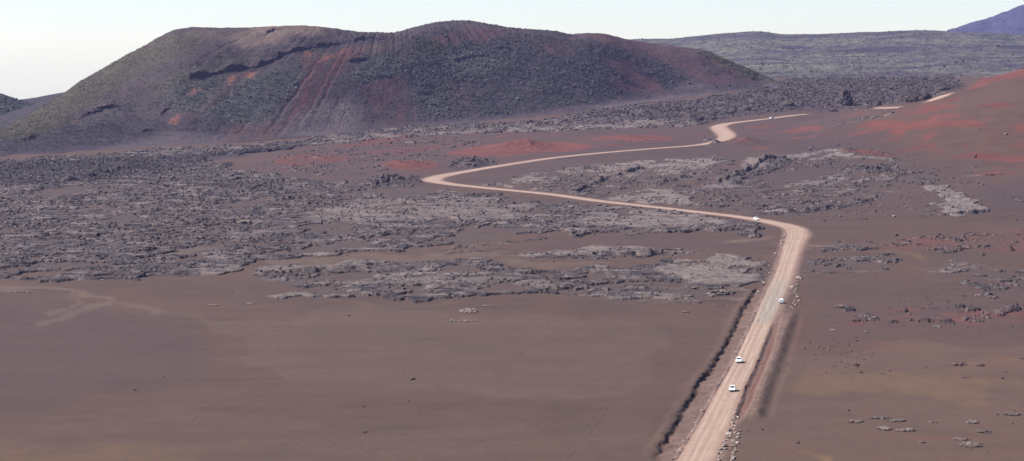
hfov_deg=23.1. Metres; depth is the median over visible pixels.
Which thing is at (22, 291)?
rock outcrop
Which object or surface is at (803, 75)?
shrubbery
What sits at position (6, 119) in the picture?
ridge
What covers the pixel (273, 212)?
rock outcrop
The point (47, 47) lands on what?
sky
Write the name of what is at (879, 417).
rock outcrop
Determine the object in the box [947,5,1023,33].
mountain
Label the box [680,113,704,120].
lava crag
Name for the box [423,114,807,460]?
dirt road
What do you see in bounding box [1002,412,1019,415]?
rock outcrop
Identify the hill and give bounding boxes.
[0,20,816,156]
[0,94,32,114]
[21,92,63,103]
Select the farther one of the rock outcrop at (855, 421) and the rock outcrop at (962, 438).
the rock outcrop at (855, 421)
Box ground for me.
[0,69,1023,460]
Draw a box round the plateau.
[630,30,1023,77]
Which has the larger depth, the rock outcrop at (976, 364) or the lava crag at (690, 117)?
the lava crag at (690, 117)
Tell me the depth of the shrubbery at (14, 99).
3082.66 m
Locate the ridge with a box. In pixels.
[0,94,61,129]
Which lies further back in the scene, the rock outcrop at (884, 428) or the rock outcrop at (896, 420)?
the rock outcrop at (896, 420)
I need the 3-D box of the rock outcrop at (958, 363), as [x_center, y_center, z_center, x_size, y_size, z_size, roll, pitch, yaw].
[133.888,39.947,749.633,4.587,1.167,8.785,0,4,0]
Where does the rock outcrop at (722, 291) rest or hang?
on the ground
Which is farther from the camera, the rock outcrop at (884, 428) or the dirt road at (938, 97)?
the dirt road at (938, 97)
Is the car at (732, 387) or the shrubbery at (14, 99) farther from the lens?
the shrubbery at (14, 99)
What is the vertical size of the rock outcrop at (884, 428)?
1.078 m
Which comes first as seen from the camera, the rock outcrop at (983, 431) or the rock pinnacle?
the rock outcrop at (983, 431)
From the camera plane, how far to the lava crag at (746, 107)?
2536.91 m
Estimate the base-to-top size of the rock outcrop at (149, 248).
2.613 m
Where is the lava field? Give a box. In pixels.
[0,73,1023,323]
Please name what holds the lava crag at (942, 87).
on the lava field
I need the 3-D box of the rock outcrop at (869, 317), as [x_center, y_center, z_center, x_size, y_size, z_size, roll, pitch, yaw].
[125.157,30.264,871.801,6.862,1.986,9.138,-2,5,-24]
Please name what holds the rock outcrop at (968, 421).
on the ground
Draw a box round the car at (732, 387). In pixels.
[729,385,735,390]
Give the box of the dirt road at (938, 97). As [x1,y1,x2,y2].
[926,94,949,101]
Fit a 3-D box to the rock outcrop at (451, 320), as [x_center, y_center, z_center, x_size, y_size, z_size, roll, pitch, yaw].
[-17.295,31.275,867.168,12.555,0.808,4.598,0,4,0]
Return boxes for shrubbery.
[0,20,809,154]
[0,93,34,114]
[639,29,1023,78]
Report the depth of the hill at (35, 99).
3649.82 m
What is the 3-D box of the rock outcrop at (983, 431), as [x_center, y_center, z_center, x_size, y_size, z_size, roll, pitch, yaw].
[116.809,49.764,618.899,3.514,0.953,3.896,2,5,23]
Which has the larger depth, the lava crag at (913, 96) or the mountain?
the mountain
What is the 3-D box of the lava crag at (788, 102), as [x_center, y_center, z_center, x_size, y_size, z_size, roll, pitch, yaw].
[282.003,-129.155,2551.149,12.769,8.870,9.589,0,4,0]
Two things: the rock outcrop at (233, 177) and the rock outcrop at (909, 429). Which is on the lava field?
the rock outcrop at (233, 177)
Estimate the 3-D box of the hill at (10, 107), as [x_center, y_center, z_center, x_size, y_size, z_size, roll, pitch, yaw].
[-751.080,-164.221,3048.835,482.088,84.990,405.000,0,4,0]
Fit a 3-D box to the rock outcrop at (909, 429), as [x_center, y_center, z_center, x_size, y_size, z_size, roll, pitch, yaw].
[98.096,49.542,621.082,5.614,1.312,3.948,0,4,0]
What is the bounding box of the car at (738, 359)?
[736,357,741,362]
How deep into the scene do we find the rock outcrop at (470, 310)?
895.73 m
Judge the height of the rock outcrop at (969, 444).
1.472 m
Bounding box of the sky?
[0,0,1023,99]
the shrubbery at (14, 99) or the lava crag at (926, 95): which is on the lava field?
the lava crag at (926, 95)
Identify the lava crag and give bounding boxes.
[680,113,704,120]
[740,105,751,110]
[782,100,794,105]
[905,91,920,101]
[919,92,931,100]
[938,84,950,90]
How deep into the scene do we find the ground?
841.70 m
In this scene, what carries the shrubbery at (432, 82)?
on the hill at (315, 96)
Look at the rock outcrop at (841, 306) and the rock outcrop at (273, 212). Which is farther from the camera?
the rock outcrop at (273, 212)
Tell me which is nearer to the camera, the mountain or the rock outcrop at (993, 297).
the rock outcrop at (993, 297)
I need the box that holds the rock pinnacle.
[834,90,852,105]
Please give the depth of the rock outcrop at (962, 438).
607.22 m
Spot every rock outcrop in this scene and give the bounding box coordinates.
[10,291,35,292]
[143,245,156,250]
[228,176,240,179]
[237,219,251,223]
[267,210,280,214]
[444,319,479,321]
[459,308,477,312]
[706,289,733,294]
[832,304,850,307]
[848,419,863,422]
[860,315,877,320]
[869,416,891,418]
[875,426,891,430]
[887,418,905,421]
[896,427,917,431]
[951,361,966,365]
[952,437,970,440]
[959,441,982,446]
[964,418,978,423]
[971,362,984,365]
[976,429,990,433]
[986,295,999,298]
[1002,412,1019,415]
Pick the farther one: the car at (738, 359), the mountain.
the mountain
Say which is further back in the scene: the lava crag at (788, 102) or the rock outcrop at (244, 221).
the lava crag at (788, 102)

